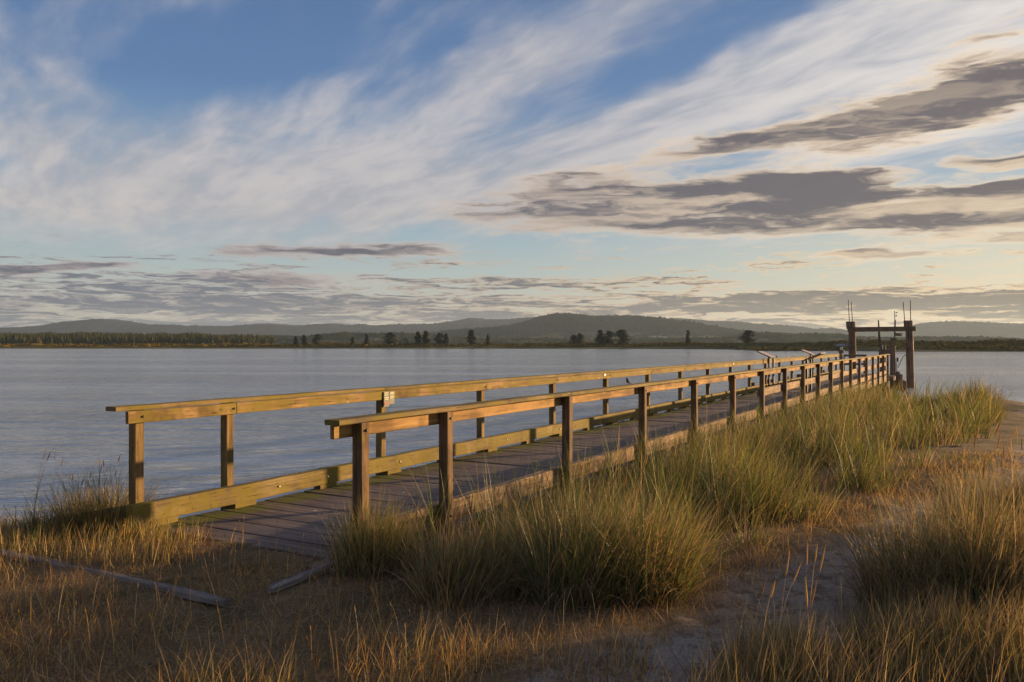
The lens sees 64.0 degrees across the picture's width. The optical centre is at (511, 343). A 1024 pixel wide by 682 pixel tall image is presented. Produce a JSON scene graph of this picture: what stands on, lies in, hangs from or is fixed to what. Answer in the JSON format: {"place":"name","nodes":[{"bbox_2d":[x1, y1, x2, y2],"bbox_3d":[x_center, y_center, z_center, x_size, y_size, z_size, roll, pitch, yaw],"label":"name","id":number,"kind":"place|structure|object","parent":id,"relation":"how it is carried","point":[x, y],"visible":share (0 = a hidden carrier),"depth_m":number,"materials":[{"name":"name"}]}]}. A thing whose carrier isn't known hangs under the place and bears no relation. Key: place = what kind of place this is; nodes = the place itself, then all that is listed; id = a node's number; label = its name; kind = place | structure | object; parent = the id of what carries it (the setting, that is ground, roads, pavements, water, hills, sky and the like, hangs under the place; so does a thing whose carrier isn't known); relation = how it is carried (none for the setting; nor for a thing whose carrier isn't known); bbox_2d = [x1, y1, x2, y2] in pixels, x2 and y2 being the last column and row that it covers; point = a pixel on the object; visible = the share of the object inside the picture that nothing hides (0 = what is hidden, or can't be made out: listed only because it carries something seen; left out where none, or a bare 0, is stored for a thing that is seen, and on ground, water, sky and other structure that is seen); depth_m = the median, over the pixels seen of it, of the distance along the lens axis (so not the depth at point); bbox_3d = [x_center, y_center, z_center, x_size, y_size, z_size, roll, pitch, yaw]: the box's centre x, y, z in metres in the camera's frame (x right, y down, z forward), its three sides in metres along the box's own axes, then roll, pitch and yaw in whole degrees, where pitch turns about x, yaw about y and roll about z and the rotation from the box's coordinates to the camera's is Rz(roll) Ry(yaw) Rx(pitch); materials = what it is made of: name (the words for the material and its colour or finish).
{"place":"outdoors","nodes":[
{"label":"outdoors","id":0,"kind":"place"},
{"bbox_2d":[0,349,1023,527],"bbox_3d":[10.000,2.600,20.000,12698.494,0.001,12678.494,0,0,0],"label":"water","id":1,"kind":"structure","parent":0,"point":[57,400],"depth_m":42.65,"materials":[{"name":"grey liquid"}]},
{"bbox_2d":[839,347,844,368],"bbox_3d":[18.904,2.151,47.008,0.306,3.898,0.242,0,0,-15],"label":"capped pile","id":2,"kind":"object","parent":1,"relation":"in","point":[840,351],"visible":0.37,"depth_m":46.94,"materials":[{"name":"brown wood"}]},
{"bbox_2d":[835,300,915,387],"bbox_3d":[21.614,0.714,48.883,4.496,6.782,1.257,0,0,38],"label":"gallows frame","id":3,"kind":"object","parent":1,"relation":"in","point":[908,328],"visible":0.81,"depth_m":47.99,"materials":[{"name":"brown wood"}]},
{"bbox_2d":[878,320,890,387],"bbox_3d":[21.444,1.370,47.379,0.661,5.460,0.798,0,0,0],"label":"mooring post","id":4,"kind":"object","parent":1,"relation":"in","point":[883,350],"visible":0.47,"depth_m":47.35,"materials":[{"name":"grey wood"}]},
{"bbox_2d":[889,374,895,380],"bbox_3d":[20.418,1.925,46.904,2.900,0.250,3.450,0,0,30],"label":"landing float","id":5,"kind":"object","parent":1,"relation":"on","point":[891,377],"visible":0.16,"depth_m":44.80,"materials":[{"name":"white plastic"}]},
{"bbox_2d":[843,354,866,372],"bbox_3d":[20.480,1.325,49.000,1.378,1.349,0.200,0,0,0],"label":"landing rail","id":6,"kind":"object","parent":5,"relation":"on","point":[855,355],"visible":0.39,"depth_m":48.91,"materials":[{"name":"brown wood"}]},
{"bbox_2d":[890,311,901,388],"bbox_3d":[22.004,1.113,46.932,0.671,5.973,0.317,0,0,23],"label":"arrow post","id":7,"kind":"object","parent":1,"relation":"in","point":[893,364],"visible":0.71,"depth_m":46.91,"materials":[{"name":"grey wood"}]},
{"bbox_2d":[895,371,899,389],"bbox_3d":[21.654,2.560,46.000,0.276,2.081,0.260,0,0,0],"label":"broken pile","id":8,"kind":"object","parent":1,"relation":"in","point":[896,375],"visible":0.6,"depth_m":45.92,"materials":[{"name":"brown wood"}]},
{"bbox_2d":[898,374,902,390],"bbox_3d":[21.532,2.622,45.400,0.256,1.958,0.240,0,0,0],"label":"broken pile","id":9,"kind":"object","parent":1,"relation":"in","point":[900,376],"visible":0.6,"depth_m":45.30,"materials":[{"name":"brown wood"}]},
{"bbox_2d":[903,380,906,390],"bbox_3d":[21.331,2.780,44.500,0.236,1.642,0.220,0,0,0],"label":"broken pile","id":10,"kind":"object","parent":1,"relation":"in","point":[904,384],"visible":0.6,"depth_m":44.41,"materials":[{"name":"brown wood"}]},
{"bbox_2d":[0,399,1023,681],"bbox_3d":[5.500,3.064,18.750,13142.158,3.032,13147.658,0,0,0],"label":"ground","id":11,"kind":"structure","parent":0,"point":[690,639],"depth_m":5.07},
{"bbox_2d":[1,450,124,537],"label":"grass clump","id":12,"kind":"object","parent":11,"relation":"on","point":[33,518],"visible":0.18,"depth_m":7.61,"materials":[{"name":"green plant"}]},
{"bbox_2d":[8,453,194,540],"bbox_3d":[-3.775,1.470,7.649,1.708,1.057,1.579,0,0,0],"label":"grass clump","id":13,"kind":"object","parent":11,"relation":"on","point":[98,510],"visible":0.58,"depth_m":7.44,"materials":[{"name":"green plant"}]},
{"bbox_2d":[1,549,229,606],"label":"timber","id":14,"kind":"object","parent":11,"relation":"on","point":[206,598],"visible":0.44,"depth_m":5.49,"materials":[{"name":"grey weathered wood"}]},
{"bbox_2d":[95,510,174,543],"bbox_3d":[-3.178,1.595,7.037,0.676,0.318,0.592,0,0,0],"label":"grass clump","id":15,"kind":"object","parent":11,"relation":"on","point":[135,527],"visible":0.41,"depth_m":7.00,"materials":[{"name":"plant"}]},
{"bbox_2d":[266,561,333,593],"bbox_3d":[-1.450,1.634,5.750,0.079,0.074,0.762,0,0,23],"label":"timber","id":16,"kind":"object","parent":11,"relation":"on","point":[288,582],"visible":0.78,"depth_m":5.62,"materials":[{"name":"grey wood"}]},
{"bbox_2d":[291,475,449,580],"bbox_3d":[-0.977,1.334,6.020,1.255,0.723,1.231,0,0,0],"label":"grass clump","id":17,"kind":"object","parent":11,"relation":"on","point":[360,541],"visible":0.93,"depth_m":5.88,"materials":[{"name":"green plant"}]},
{"bbox_2d":[370,509,567,610],"bbox_3d":[-0.206,1.404,5.536,1.522,0.628,1.508,0,0,0],"label":"grass clump","id":18,"kind":"object","parent":11,"relation":"on","point":[463,571],"visible":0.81,"depth_m":5.37,"materials":[{"name":"green plant"}]},
{"bbox_2d":[106,353,889,573],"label":"pier","id":19,"kind":"structure","parent":11,"relation":"on","point":[291,513],"depth_m":9.29,"materials":[{"name":"brown wood"}]},
{"bbox_2d":[757,351,775,386],"bbox_3d":[9.105,0.961,29.321,0.500,1.378,0.840,0,0,30],"label":"interpretive sign panel","id":20,"kind":"object","parent":19,"relation":"on","point":[769,356],"visible":0.64,"depth_m":29.12,"materials":[{"name":"grey metal"}]},
{"bbox_2d":[801,350,814,376],"bbox_3d":[13.195,0.961,36.543,0.500,1.378,0.840,0,0,30],"label":"lectern","id":21,"kind":"object","parent":19,"relation":"on","point":[810,353],"visible":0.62,"depth_m":36.72,"materials":[{"name":"grey metal"}]},
{"bbox_2d":[803,353,824,393],"bbox_3d":[8.987,0.961,24.331,0.500,1.378,0.840,0,0,30],"label":"lectern","id":22,"kind":"object","parent":19,"relation":"on","point":[810,369],"visible":0.69,"depth_m":24.10,"materials":[{"name":"grey metal"}]},
{"bbox_2d":[0,447,1023,681],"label":"dry grass","id":23,"kind":"structure","parent":11,"relation":"on","point":[12,531],"depth_m":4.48,"materials":[{"name":"brown plant"}]},
{"bbox_2d":[461,456,758,629],"bbox_3d":[0.642,1.242,5.706,2.148,0.991,2.162,0,0,0],"label":"grass clump","id":24,"kind":"object","parent":11,"relation":"on","point":[650,576],"visible":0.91,"depth_m":5.36,"materials":[{"name":"green plant"}]},
{"bbox_2d":[397,372,1016,607],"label":"dune grass","id":25,"kind":"structure","parent":11,"relation":"on","point":[731,463],"depth_m":9.14,"materials":[{"name":"green plant"}]},
{"bbox_2d":[673,541,894,681],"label":"grass clump","id":26,"kind":"object","parent":11,"relation":"on","point":[778,644],"visible":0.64,"depth_m":3.85,"materials":[{"name":"green plant"}]},
{"bbox_2d":[801,418,1023,625],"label":"grass clump","id":27,"kind":"object","parent":11,"relation":"on","point":[953,550],"visible":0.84,"depth_m":5.01,"materials":[{"name":"green plant"}]},
{"bbox_2d":[816,529,1023,681],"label":"grass clump","id":28,"kind":"object","parent":11,"relation":"on","point":[985,633],"visible":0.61,"depth_m":3.96,"materials":[{"name":"green plant"}]},
{"bbox_2d":[910,438,1023,532],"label":"grass clump","id":29,"kind":"object","parent":11,"relation":"on","point":[1013,481],"visible":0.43,"depth_m":7.57,"materials":[{"name":"green plant"}]},
{"bbox_2d":[0,317,1023,338],"bbox_3d":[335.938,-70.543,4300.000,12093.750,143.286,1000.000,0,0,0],"label":"distant hills","id":30,"kind":"structure","parent":0,"point":[968,328],"depth_m":4072.09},
{"bbox_2d":[0,342,1023,351],"bbox_3d":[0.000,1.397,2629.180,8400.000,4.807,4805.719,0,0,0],"label":"shore","id":31,"kind":"structure","parent":0,"point":[803,344],"depth_m":418.12,"materials":[{"name":"green plant"}]},
{"bbox_2d":[0,331,275,344],"bbox_3d":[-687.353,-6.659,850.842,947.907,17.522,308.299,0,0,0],"label":"woods","id":32,"kind":"object","parent":31,"relation":"on","point":[83,337],"visible":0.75,"depth_m":722.93,"materials":[{"name":"green plant"}]},
{"bbox_2d":[301,335,307,343],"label":"conifer tree","id":33,"kind":"object","parent":31,"relation":"on","point":[303,339],"visible":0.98,"depth_m":459.58,"materials":[{"name":"green plant"}]},
{"bbox_2d":[312,334,322,344],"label":"conifer tree","id":34,"kind":"object","parent":31,"relation":"on","point":[316,339],"visible":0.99,"depth_m":459.33,"materials":[{"name":"green plant"}]},
{"bbox_2d":[363,334,369,344],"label":"conifer tree","id":35,"kind":"object","parent":31,"relation":"on","point":[366,340],"visible":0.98,"depth_m":459.34,"materials":[{"name":"green plant"}]},
{"bbox_2d":[382,332,398,344],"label":"conifer tree","id":36,"kind":"object","parent":31,"relation":"on","point":[390,335],"visible":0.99,"depth_m":459.04,"materials":[{"name":"green plant"}]},
{"bbox_2d":[399,338,408,344],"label":"shrub","id":37,"kind":"object","parent":31,"relation":"on","point":[405,340],"visible":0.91,"depth_m":448.00,"materials":[{"name":"green plant"}]},
{"bbox_2d":[413,331,421,344],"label":"conifer tree","id":38,"kind":"object","parent":31,"relation":"on","point":[417,337],"visible":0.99,"depth_m":457.86,"materials":[{"name":"green plant"}]},
{"bbox_2d":[420,330,430,344],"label":"conifer tree","id":39,"kind":"object","parent":31,"relation":"on","point":[426,340],"visible":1,"depth_m":457.48,"materials":[{"name":"green plant"}]},
{"bbox_2d":[432,333,443,343],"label":"conifer tree","id":40,"kind":"object","parent":31,"relation":"on","point":[437,339],"visible":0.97,"depth_m":456.70,"materials":[{"name":"green plant"}]},
{"bbox_2d":[443,333,448,344],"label":"conifer tree","id":41,"kind":"object","parent":31,"relation":"on","point":[446,340],"visible":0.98,"depth_m":456.78,"materials":[{"name":"green plant"}]},
{"bbox_2d":[464,329,476,344],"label":"conifer tree","id":42,"kind":"object","parent":31,"relation":"on","point":[471,336],"visible":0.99,"depth_m":454.64,"materials":[{"name":"green plant"}]},
{"bbox_2d":[484,334,489,344],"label":"conifer tree","id":43,"kind":"object","parent":31,"relation":"on","point":[487,340],"visible":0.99,"depth_m":454.33,"materials":[{"name":"green plant"}]},
{"bbox_2d":[0,338,1023,350],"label":"spit brush","id":44,"kind":"object","parent":31,"relation":"on","point":[950,344],"visible":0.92,"depth_m":413.88,"materials":[{"name":"green plant"}]},
{"bbox_2d":[568,335,576,344],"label":"conifer tree","id":45,"kind":"object","parent":31,"relation":"on","point":[573,338],"visible":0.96,"depth_m":448.61,"materials":[{"name":"green plant"}]},
{"bbox_2d":[575,333,585,343],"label":"conifer tree","id":46,"kind":"object","parent":31,"relation":"on","point":[579,338],"visible":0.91,"depth_m":446.43,"materials":[{"name":"green plant"}]},
{"bbox_2d":[594,330,603,344],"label":"conifer tree","id":47,"kind":"object","parent":31,"relation":"on","point":[601,339],"visible":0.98,"depth_m":441.01,"materials":[{"name":"green plant"}]},
{"bbox_2d":[599,331,615,343],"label":"conifer tree","id":48,"kind":"object","parent":31,"relation":"on","point":[608,336],"visible":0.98,"depth_m":438.97,"materials":[{"name":"green plant"}]},
{"bbox_2d":[612,329,632,344],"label":"conifer tree","id":49,"kind":"object","parent":31,"relation":"on","point":[621,334],"visible":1,"depth_m":434.90,"materials":[{"name":"green plant"}]},
{"bbox_2d":[685,330,690,343],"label":"conifer tree","id":50,"kind":"object","parent":31,"relation":"on","point":[687,338],"visible":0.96,"depth_m":417.78,"materials":[{"name":"green plant"}]},
{"bbox_2d":[737,330,756,342],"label":"conifer tree","id":51,"kind":"object","parent":31,"relation":"on","point":[746,338],"visible":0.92,"depth_m":409.83,"materials":[{"name":"green plant"}]},
{"bbox_2d":[0,0,1023,329],"label":"sky","id":52,"kind":"structure","parent":0,"point":[167,162],"materials":[{"name":"blue"}]},
{"bbox_2d":[423,312,775,338],"bbox_3d":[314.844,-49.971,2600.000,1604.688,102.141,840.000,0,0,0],"label":"wooded hill","id":53,"kind":"structure","parent":0,"point":[561,325],"depth_m":2348.90,"materials":[{"name":"green plant"}]},
{"bbox_2d":[255,331,1023,343],"bbox_3d":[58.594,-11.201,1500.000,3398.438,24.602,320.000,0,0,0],"label":"wooded ridge","id":54,"kind":"structure","parent":0,"point":[359,337],"depth_m":1409.18,"materials":[{"name":"plant"}]}
]}

